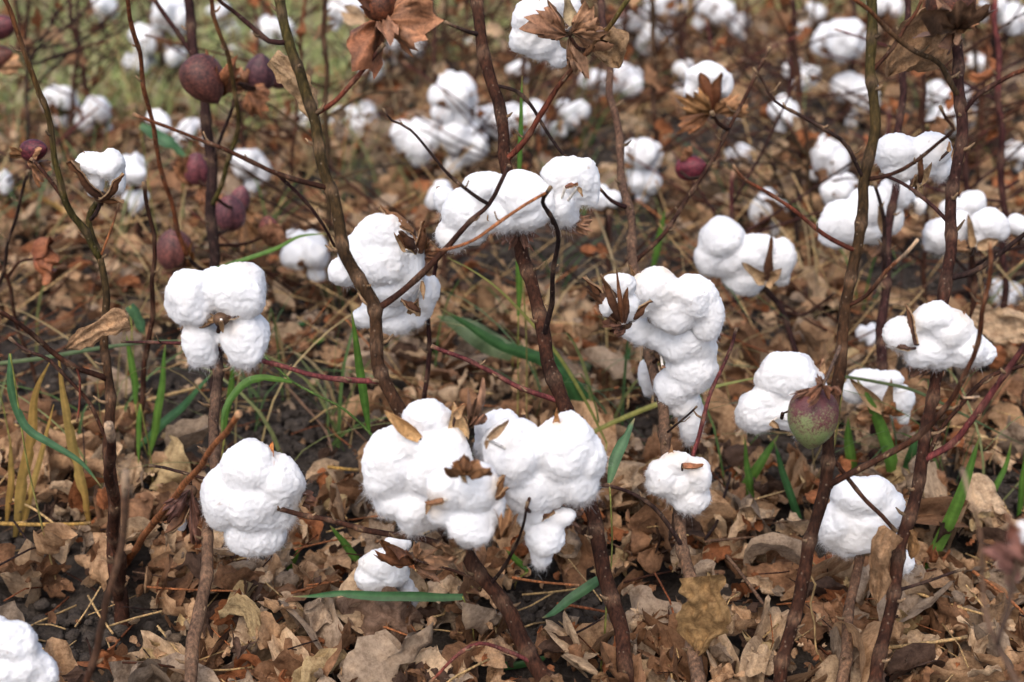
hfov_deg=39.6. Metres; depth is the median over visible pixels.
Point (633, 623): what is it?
fallen leaf
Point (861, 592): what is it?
fallen leaf
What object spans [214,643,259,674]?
fallen leaf
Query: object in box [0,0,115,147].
cotton plant
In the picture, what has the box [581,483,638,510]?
fallen leaf
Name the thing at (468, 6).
cotton plant
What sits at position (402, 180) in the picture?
litter twigs
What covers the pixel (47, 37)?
cotton plant
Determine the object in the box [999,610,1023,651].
fallen leaf
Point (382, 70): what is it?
cotton plant
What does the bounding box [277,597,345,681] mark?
fallen leaf
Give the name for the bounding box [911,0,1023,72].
cotton plant
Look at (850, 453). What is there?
grass shoot
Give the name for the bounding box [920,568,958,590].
fallen leaf
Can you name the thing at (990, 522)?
fallen leaf
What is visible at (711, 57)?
cotton plant
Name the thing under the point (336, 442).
sparse grass
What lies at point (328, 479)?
fallen leaf
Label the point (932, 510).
fallen leaf
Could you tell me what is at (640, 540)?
fallen leaf
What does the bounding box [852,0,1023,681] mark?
cotton plant
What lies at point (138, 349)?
fallen leaf
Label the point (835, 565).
fallen leaf
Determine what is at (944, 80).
cotton plant
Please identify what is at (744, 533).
fallen leaf
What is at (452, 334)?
fallen leaf
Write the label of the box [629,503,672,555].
fallen leaf
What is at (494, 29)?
cotton plant
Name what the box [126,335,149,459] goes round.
grass shoot
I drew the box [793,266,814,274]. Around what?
fallen leaf
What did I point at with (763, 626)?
fallen leaf
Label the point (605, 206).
cotton plant
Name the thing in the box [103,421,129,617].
cut stalk
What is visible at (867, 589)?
fallen leaf
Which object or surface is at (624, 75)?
cotton plant
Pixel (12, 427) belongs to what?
fallen leaf
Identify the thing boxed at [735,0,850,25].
cotton plant
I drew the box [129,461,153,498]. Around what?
fallen leaf
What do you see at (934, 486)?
fallen leaf
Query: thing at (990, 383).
fallen leaf
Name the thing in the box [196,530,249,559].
fallen leaf
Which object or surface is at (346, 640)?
fallen leaf
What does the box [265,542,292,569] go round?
fallen leaf
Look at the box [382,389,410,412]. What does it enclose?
fallen leaf
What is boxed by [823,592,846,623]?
fallen leaf
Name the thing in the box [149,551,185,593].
fallen leaf
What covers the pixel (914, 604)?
fallen leaf
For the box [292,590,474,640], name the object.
grass shoot
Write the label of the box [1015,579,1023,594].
fallen leaf
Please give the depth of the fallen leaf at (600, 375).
1.53 m
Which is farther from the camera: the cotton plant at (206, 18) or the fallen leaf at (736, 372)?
the cotton plant at (206, 18)
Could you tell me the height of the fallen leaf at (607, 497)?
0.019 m
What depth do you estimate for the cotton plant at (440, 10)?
2.84 m
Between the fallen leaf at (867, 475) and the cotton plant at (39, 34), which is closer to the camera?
the fallen leaf at (867, 475)
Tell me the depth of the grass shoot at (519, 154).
1.27 m
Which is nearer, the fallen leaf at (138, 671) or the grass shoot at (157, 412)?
the fallen leaf at (138, 671)
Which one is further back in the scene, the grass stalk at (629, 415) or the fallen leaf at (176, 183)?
the fallen leaf at (176, 183)
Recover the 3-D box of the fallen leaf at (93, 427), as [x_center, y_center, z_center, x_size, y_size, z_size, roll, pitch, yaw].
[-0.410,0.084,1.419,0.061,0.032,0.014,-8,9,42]
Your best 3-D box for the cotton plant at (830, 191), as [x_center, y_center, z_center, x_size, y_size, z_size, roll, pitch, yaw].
[0.436,-0.208,1.863,0.384,0.206,0.134,0,25,0]
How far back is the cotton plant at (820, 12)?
2.98 m
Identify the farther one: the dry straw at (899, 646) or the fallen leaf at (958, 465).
the fallen leaf at (958, 465)
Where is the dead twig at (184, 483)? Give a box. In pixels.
[127,410,242,566]
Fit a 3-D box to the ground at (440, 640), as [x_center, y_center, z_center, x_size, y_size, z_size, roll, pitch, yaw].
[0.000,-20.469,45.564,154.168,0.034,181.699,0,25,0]
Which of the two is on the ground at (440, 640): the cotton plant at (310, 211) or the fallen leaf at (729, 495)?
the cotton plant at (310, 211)
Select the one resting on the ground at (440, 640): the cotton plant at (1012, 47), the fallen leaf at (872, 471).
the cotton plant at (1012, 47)
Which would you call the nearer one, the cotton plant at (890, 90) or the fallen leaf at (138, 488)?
the fallen leaf at (138, 488)
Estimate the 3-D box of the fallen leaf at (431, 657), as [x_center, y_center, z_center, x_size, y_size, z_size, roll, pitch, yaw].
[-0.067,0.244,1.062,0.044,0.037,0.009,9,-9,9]
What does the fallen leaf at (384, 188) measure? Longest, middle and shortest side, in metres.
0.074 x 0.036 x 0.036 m
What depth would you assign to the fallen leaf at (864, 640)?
1.05 m
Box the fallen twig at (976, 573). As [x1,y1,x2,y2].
[972,570,1023,614]
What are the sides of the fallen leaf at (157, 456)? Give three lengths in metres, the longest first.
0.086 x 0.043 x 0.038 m
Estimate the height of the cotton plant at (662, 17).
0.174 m
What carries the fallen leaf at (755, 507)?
on the ground at (440, 640)
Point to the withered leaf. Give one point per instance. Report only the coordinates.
(379, 614)
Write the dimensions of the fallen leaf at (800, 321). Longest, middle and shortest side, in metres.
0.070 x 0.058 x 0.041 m
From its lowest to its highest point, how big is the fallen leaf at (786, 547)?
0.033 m
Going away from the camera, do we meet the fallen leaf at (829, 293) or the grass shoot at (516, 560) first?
the grass shoot at (516, 560)
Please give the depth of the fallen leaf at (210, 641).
1.12 m
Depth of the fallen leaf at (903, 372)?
1.46 m
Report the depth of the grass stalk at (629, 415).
1.31 m
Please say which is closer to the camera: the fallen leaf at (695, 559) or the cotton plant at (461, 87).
the fallen leaf at (695, 559)
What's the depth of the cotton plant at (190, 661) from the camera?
1.07 m
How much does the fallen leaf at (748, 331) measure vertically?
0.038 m
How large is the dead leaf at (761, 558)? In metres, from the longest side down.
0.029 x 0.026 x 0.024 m
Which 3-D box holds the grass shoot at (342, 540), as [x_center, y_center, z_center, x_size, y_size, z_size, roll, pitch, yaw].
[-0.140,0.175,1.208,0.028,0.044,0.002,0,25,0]
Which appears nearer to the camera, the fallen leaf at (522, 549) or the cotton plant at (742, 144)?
the fallen leaf at (522, 549)
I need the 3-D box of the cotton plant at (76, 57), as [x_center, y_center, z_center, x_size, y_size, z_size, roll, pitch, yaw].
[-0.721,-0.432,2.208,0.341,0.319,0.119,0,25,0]
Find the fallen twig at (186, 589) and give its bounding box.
[147,586,236,591]
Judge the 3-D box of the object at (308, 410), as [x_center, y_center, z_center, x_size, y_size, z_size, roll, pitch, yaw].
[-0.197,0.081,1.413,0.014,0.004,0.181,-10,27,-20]
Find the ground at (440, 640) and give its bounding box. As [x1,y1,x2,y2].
[0,0,1023,681]
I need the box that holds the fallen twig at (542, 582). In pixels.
[512,576,578,586]
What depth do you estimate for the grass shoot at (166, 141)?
1.66 m
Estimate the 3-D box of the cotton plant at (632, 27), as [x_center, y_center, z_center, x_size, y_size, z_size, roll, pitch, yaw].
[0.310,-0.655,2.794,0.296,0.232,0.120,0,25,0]
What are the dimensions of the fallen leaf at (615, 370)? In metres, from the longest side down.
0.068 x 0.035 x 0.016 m
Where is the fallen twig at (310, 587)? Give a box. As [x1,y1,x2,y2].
[291,579,338,593]
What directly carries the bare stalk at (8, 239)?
on the ground at (440, 640)
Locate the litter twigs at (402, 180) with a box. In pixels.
[0,0,1023,681]
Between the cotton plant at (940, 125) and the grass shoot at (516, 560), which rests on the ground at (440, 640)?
the cotton plant at (940, 125)
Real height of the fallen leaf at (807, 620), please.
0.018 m
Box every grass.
[0,0,1023,135]
[0,0,1023,499]
[5,436,14,521]
[13,363,49,536]
[19,404,53,534]
[58,360,90,520]
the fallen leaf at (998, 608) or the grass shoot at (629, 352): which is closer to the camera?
the fallen leaf at (998, 608)
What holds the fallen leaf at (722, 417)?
on the ground at (440, 640)
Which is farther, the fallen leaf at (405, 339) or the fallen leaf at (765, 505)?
the fallen leaf at (405, 339)
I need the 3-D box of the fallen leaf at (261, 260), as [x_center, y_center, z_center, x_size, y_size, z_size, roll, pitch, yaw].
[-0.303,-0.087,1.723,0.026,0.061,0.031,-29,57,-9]
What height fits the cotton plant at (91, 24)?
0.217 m
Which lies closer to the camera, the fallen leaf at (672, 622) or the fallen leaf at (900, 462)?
the fallen leaf at (672, 622)
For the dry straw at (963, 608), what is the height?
0.003 m
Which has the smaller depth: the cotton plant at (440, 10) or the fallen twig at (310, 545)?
the fallen twig at (310, 545)
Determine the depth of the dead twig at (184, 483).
1.04 m
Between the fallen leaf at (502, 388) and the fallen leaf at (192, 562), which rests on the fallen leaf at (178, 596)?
the fallen leaf at (192, 562)
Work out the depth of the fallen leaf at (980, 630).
1.06 m
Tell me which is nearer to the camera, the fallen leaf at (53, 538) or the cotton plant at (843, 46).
the fallen leaf at (53, 538)
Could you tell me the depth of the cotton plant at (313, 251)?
1.65 m
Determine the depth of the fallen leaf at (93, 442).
1.36 m
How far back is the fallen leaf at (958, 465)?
1.37 m
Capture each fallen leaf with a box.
[0,417,21,451]
[0,437,19,453]
[0,539,42,607]
[0,543,38,575]
[0,601,24,621]
[3,422,72,481]
[6,462,47,494]
[19,425,50,491]
[33,522,77,557]
[41,410,73,427]
[49,448,95,474]
[58,435,102,459]
[61,666,86,681]
[70,431,134,507]
[74,532,132,591]
[81,410,122,436]
[93,485,128,532]
[96,651,129,673]
[100,492,154,528]
[109,330,155,382]
[109,658,171,681]
[116,455,154,491]
[123,630,184,667]
[126,516,159,541]
[128,399,154,414]
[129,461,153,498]
[140,170,195,200]
[142,451,202,484]
[144,434,190,490]
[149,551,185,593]
[151,530,193,558]
[156,554,193,606]
[156,589,190,616]
[161,414,222,451]
[175,551,213,584]
[184,598,218,650]
[188,479,200,488]
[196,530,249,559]
[210,588,241,625]
[213,563,259,589]
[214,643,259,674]
[218,593,261,649]
[230,606,282,669]
[232,631,255,658]
[246,248,275,286]
[254,636,314,680]
[256,611,291,650]
[257,597,295,612]
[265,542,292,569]
[267,627,308,677]
[277,568,339,601]
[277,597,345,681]
[286,506,320,548]
[291,648,346,681]
[299,634,356,681]
[303,599,332,632]
[308,566,338,598]
[316,478,369,505]
[317,231,335,248]
[321,597,359,609]
[322,475,347,511]
[327,469,338,482]
[327,483,345,528]
[327,574,342,587]
[333,284,349,302]
[335,567,426,633]
[336,498,348,525]
[337,622,433,681]
[346,472,370,517]
[354,488,371,515]
[358,442,366,472]
[365,328,401,339]
[372,174,406,200]
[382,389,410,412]
[389,324,424,349]
[401,646,452,679]
[411,329,456,362]
[416,380,453,404]
[419,368,466,403]
[425,313,442,323]
[427,575,468,604]
[430,368,465,388]
[436,273,451,288]
[445,340,488,369]
[453,544,486,606]
[456,593,501,635]
[474,636,516,667]
[477,273,505,329]
[479,360,511,379]
[481,617,504,640]
[485,376,511,400]
[492,369,513,376]
[494,550,531,589]
[495,509,581,573]
[503,534,528,568]
[528,414,536,425]
[539,283,576,309]
[544,611,579,651]
[553,348,595,378]
[553,526,594,588]
[556,529,581,557]
[561,327,581,363]
[561,651,598,677]
[571,400,615,460]
[574,322,598,339]
[576,346,635,382]
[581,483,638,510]
[588,345,611,381]
[598,585,681,671]
[600,641,645,681]
[602,475,646,520]
[604,472,625,500]
[605,461,645,501]
[609,366,634,387]
[621,254,647,274]
[625,509,674,554]
[628,342,642,365]
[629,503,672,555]
[629,603,652,631]
[630,610,659,647]
[631,622,707,681]
[636,354,659,371]
[637,480,672,512]
[637,547,663,573]
[639,436,700,475]
[642,608,667,626]
[651,494,672,506]
[651,633,670,654]
[655,534,674,554]
[658,417,681,438]
[660,645,679,681]
[667,613,677,646]
[670,539,695,576]
[673,546,709,571]
[681,559,727,589]
[693,514,736,554]
[701,388,746,445]
[707,634,739,679]
[708,658,744,681]
[714,481,738,499]
[717,352,731,370]
[719,366,754,397]
[721,343,739,374]
[723,313,743,327]
[723,321,770,365]
[724,489,780,522]
[727,525,749,547]
[728,498,774,541]
[731,603,761,630]
[732,543,755,562]
[733,489,771,554]
[739,635,779,681]
[742,631,780,649]
[743,452,763,483]
[743,532,801,565]
[743,558,798,591]
[753,594,788,641]
[756,310,777,338]
[757,198,793,228]
[760,350,773,363]
[776,343,784,351]
[780,554,853,600]
[785,450,810,504]
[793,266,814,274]
[794,314,832,360]
[794,318,835,357]
[795,297,825,314]
[796,266,827,312]
[797,609,827,644]
[807,342,828,366]
[812,601,868,631]
[814,358,846,385]
[823,288,839,306]
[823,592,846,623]
[829,626,859,661]
[832,621,880,681]
[846,348,859,374]
[851,300,864,314]
[854,652,892,670]
[856,432,879,453]
[856,564,869,605]
[862,472,908,497]
[864,556,890,571]
[864,572,889,600]
[868,466,890,482]
[877,565,955,622]
[882,441,950,482]
[889,286,921,308]
[889,620,909,643]
[895,455,933,496]
[899,367,907,385]
[900,656,948,681]
[901,467,912,487]
[906,378,945,409]
[915,396,942,415]
[916,496,970,527]
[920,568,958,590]
[924,461,973,550]
[926,544,950,562]
[929,591,967,656]
[932,453,946,474]
[933,522,954,542]
[937,468,948,490]
[942,590,964,606]
[943,548,995,573]
[943,604,989,657]
[948,562,977,603]
[949,397,1023,429]
[954,441,964,471]
[956,615,996,659]
[962,372,1010,405]
[963,510,1001,526]
[965,617,975,634]
[967,473,1011,520]
[972,622,1013,673]
[974,646,1023,672]
[978,561,1023,610]
[979,505,1020,530]
[983,593,1008,626]
[997,373,1023,400]
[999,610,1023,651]
[1004,607,1023,651]
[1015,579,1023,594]
[1017,350,1023,381]
[1019,566,1023,579]
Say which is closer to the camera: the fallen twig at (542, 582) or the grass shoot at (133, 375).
the fallen twig at (542, 582)
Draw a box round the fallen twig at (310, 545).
[294,536,351,550]
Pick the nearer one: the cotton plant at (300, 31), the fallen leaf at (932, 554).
the fallen leaf at (932, 554)
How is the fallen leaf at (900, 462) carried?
on the ground at (440, 640)
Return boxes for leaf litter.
[0,0,1023,681]
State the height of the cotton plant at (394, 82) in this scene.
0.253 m
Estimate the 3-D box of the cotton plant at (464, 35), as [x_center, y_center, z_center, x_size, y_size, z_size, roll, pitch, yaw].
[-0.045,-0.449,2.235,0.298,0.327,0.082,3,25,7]
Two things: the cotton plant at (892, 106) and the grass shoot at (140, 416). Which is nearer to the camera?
the grass shoot at (140, 416)
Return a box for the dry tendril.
[809,576,822,661]
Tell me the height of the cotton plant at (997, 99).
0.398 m
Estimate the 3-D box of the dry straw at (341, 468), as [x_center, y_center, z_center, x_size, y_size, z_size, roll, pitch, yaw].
[-0.164,0.119,1.331,0.044,0.004,0.004,5,25,11]
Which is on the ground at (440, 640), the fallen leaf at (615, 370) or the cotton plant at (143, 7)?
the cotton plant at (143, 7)
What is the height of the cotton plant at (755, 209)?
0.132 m
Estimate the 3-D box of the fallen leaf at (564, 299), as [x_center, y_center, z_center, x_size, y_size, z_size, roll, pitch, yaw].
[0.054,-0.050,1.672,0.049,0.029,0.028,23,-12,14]
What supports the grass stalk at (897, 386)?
on the ground at (440, 640)
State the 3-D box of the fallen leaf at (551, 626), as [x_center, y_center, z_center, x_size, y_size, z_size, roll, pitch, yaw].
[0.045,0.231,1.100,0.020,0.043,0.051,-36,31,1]
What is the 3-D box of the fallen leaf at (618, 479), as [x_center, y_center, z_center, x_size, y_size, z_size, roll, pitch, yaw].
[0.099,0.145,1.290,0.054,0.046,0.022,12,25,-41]
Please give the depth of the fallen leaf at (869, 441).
1.34 m
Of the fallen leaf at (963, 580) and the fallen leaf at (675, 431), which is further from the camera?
the fallen leaf at (675, 431)
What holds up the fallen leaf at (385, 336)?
on the ground at (440, 640)
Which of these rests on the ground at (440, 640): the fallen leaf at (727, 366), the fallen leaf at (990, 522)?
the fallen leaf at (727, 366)
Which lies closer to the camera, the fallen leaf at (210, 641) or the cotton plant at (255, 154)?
the fallen leaf at (210, 641)
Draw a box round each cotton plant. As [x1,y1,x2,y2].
[0,0,80,68]
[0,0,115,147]
[0,0,130,630]
[0,0,152,196]
[0,15,21,74]
[0,106,99,218]
[0,150,271,241]
[0,236,60,400]
[0,616,60,681]
[6,112,91,181]
[7,0,83,87]
[16,0,145,159]
[21,0,228,44]
[32,0,135,50]
[62,0,249,96]
[66,2,248,55]
[98,0,203,95]
[121,0,609,681]
[123,0,145,21]
[125,0,290,422]
[142,207,330,325]
[144,0,411,312]
[146,73,366,220]
[150,0,320,76]
[163,0,369,215]
[172,102,285,158]
[175,343,230,681]
[194,0,260,35]
[206,0,274,42]
[220,152,499,285]
[224,0,328,61]
[265,0,497,114]
[292,0,379,136]
[307,3,472,91]
[327,186,441,398]
[329,165,502,297]
[334,0,500,119]
[341,3,458,68]
[356,0,513,181]
[388,0,567,106]
[392,10,509,85]
[402,56,614,174]
[427,0,550,96]
[428,0,484,62]
[430,0,633,681]
[432,0,600,169]
[436,0,510,56]
[474,47,583,158]
[485,0,517,11]
[489,0,649,150]
[490,0,644,47]
[505,3,617,121]
[543,30,664,149]
[561,0,644,106]
[561,163,717,334]
[582,0,771,681]
[589,0,696,102]
[591,0,754,51]
[594,0,640,62]
[612,154,790,237]
[614,0,743,57]
[624,0,801,225]
[631,0,765,65]
[636,76,863,315]
[638,2,833,178]
[645,45,878,255]
[646,0,898,183]
[685,0,799,42]
[691,90,840,261]
[694,215,835,351]
[703,116,1013,256]
[712,61,820,164]
[726,0,821,101]
[730,0,911,127]
[732,0,998,681]
[733,0,849,204]
[735,0,847,43]
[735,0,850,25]
[742,0,759,66]
[745,233,898,367]
[755,51,1017,161]
[792,1,1023,202]
[815,475,915,681]
[817,0,926,468]
[828,49,1019,167]
[832,0,915,52]
[834,0,1023,308]
[839,0,951,83]
[848,57,1023,299]
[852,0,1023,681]
[858,37,1023,163]
[858,207,1023,307]
[860,0,882,35]
[864,90,1020,266]
[875,0,1023,189]
[891,0,1023,304]
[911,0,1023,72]
[911,0,1023,102]
[921,190,1023,388]
[960,468,1023,681]
[971,0,1023,171]
[999,0,1023,50]
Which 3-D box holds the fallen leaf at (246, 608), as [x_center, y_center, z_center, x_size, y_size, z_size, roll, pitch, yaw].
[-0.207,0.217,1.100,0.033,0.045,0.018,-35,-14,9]
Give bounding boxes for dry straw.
[0,521,90,526]
[1,383,206,451]
[12,499,71,539]
[14,183,67,213]
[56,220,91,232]
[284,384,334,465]
[327,465,358,471]
[889,635,967,648]
[917,593,982,614]
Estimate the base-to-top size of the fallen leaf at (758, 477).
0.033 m
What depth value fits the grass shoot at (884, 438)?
1.31 m
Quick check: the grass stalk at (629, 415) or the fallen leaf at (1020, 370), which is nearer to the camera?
the grass stalk at (629, 415)
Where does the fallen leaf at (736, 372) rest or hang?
on the ground at (440, 640)
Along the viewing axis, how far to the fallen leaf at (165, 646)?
1.11 m
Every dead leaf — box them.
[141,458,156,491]
[734,539,766,563]
[922,604,935,615]
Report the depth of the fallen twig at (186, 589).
1.14 m
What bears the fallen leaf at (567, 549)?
on the fallen leaf at (572, 538)
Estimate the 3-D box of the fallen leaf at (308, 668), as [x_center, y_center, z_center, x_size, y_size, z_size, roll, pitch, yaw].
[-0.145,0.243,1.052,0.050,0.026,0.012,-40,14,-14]
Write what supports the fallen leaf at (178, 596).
on the fallen leaf at (175, 572)
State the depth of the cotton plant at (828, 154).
2.00 m
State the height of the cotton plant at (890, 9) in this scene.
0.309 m
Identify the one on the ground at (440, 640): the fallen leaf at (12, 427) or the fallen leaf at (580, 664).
the fallen leaf at (580, 664)
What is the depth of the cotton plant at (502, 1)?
3.09 m
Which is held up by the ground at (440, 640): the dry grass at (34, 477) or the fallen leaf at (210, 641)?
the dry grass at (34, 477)
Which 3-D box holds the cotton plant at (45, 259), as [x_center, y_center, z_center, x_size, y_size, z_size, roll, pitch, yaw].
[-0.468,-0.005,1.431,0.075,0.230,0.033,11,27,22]
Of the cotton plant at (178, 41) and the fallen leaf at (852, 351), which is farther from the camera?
the cotton plant at (178, 41)
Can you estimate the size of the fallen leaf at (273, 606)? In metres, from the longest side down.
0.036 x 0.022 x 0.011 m
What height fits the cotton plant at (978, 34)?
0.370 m
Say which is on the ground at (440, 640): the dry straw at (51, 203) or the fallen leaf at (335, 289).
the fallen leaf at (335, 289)
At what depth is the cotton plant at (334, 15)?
2.39 m
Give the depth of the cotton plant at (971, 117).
2.16 m
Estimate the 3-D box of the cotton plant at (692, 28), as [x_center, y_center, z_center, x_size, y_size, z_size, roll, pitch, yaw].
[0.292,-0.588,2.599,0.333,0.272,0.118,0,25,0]
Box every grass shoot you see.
[7,353,100,579]
[125,303,145,431]
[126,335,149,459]
[136,404,153,490]
[139,123,186,284]
[141,373,211,446]
[148,344,165,454]
[221,367,234,457]
[289,545,300,568]
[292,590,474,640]
[297,321,308,327]
[298,338,325,353]
[330,526,359,561]
[436,315,513,377]
[439,307,595,402]
[504,656,546,669]
[506,550,528,589]
[516,261,522,414]
[517,76,527,418]
[553,352,583,401]
[580,362,593,371]
[624,345,630,361]
[651,209,664,266]
[742,434,778,495]
[744,436,753,497]
[773,439,802,519]
[844,417,856,475]
[857,380,897,472]
[902,429,917,469]
[925,436,979,569]
[994,442,1011,491]
[1017,457,1023,515]
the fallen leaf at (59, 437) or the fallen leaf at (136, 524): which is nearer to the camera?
the fallen leaf at (136, 524)
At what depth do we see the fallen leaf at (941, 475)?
1.30 m
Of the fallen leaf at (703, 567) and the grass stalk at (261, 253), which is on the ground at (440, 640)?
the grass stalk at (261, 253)
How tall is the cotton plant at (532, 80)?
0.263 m
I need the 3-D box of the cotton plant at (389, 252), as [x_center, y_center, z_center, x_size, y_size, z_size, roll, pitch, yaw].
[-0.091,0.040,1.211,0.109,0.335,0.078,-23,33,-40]
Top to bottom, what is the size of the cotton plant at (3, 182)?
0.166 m
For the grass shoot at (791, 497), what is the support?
on the ground at (440, 640)
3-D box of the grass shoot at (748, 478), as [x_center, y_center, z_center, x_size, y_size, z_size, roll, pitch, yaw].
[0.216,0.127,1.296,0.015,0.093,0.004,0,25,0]
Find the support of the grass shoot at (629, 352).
on the ground at (440, 640)
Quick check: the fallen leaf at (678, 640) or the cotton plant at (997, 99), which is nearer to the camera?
the fallen leaf at (678, 640)
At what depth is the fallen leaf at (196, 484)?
1.30 m
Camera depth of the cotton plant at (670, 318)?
1.12 m
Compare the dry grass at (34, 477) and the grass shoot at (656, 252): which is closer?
the dry grass at (34, 477)
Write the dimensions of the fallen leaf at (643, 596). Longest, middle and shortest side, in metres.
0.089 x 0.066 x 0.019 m
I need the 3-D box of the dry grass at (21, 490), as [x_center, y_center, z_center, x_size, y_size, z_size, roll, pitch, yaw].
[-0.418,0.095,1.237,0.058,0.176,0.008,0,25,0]
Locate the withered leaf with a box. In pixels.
[336,586,422,647]
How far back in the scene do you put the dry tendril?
1.06 m
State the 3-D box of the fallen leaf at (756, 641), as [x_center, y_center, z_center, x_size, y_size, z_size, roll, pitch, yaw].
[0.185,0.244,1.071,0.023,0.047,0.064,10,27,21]
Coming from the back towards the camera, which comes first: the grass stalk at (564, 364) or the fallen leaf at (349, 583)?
the grass stalk at (564, 364)
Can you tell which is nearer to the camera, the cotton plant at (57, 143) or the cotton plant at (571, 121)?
the cotton plant at (57, 143)
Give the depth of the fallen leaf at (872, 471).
1.31 m
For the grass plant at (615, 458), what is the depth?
1.10 m
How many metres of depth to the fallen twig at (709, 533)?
1.24 m
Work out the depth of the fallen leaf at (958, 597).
1.13 m
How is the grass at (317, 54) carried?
on the ground at (440, 640)
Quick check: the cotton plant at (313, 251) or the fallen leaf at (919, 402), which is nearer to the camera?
the fallen leaf at (919, 402)
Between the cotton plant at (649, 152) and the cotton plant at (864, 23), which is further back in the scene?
the cotton plant at (864, 23)
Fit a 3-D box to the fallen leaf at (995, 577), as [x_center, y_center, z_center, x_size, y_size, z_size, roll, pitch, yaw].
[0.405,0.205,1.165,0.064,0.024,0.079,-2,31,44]
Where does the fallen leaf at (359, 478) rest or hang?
on the ground at (440, 640)
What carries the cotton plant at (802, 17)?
on the ground at (440, 640)
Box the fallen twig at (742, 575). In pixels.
[725,554,770,615]
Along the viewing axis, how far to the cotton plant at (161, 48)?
2.56 m
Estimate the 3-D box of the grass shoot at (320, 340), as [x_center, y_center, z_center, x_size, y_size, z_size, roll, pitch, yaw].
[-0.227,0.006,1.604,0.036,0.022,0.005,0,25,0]
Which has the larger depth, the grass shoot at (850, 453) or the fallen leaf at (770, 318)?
the fallen leaf at (770, 318)
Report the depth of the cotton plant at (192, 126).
2.21 m
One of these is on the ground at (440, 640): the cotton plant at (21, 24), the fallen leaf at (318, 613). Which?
the cotton plant at (21, 24)
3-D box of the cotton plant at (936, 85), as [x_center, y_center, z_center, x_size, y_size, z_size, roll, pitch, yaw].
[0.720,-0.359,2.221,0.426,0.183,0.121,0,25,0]
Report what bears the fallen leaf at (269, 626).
on the ground at (440, 640)
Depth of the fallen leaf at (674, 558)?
1.20 m
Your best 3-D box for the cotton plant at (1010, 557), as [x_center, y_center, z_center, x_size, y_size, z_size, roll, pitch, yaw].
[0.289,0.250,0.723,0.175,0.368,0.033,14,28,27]
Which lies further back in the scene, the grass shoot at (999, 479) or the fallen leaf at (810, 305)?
the fallen leaf at (810, 305)
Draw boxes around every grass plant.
[221,309,371,435]
[542,418,634,671]
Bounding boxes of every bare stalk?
[0,169,29,285]
[134,181,160,461]
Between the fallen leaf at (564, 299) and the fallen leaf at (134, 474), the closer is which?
the fallen leaf at (134, 474)
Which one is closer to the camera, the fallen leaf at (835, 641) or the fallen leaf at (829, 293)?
the fallen leaf at (835, 641)
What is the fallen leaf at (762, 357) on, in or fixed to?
on the ground at (440, 640)
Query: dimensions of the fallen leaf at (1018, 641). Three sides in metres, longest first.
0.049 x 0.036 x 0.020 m
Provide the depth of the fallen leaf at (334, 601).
1.12 m
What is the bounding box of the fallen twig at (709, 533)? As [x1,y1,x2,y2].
[704,472,731,539]
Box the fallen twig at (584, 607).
[557,602,607,612]
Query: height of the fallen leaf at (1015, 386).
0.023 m
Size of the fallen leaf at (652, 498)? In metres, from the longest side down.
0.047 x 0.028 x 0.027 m
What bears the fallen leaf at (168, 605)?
on the ground at (440, 640)
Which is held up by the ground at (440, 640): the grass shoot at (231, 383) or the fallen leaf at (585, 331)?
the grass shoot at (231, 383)
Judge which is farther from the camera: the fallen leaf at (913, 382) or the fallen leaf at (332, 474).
the fallen leaf at (913, 382)
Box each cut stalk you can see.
[82,469,128,681]
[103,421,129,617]
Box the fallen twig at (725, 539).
[705,535,758,542]
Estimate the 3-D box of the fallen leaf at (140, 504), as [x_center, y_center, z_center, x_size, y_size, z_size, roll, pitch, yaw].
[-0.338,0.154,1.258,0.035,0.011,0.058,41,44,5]
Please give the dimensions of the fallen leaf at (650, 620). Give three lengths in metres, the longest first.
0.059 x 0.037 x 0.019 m
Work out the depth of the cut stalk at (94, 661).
0.82 m
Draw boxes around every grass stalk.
[0,340,180,439]
[217,233,325,424]
[449,258,607,451]
[593,378,753,433]
[834,375,1022,446]
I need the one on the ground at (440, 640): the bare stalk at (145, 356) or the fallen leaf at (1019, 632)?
the bare stalk at (145, 356)
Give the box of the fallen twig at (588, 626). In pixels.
[563,616,604,639]
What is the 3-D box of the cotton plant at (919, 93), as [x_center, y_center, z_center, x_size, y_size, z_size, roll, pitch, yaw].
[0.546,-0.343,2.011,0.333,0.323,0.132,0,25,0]
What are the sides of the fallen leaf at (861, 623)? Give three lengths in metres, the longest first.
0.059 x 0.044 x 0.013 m
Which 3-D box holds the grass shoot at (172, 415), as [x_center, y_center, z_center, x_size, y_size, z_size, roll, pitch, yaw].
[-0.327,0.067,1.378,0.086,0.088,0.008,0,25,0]
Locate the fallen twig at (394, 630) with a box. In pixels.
[383,626,406,635]

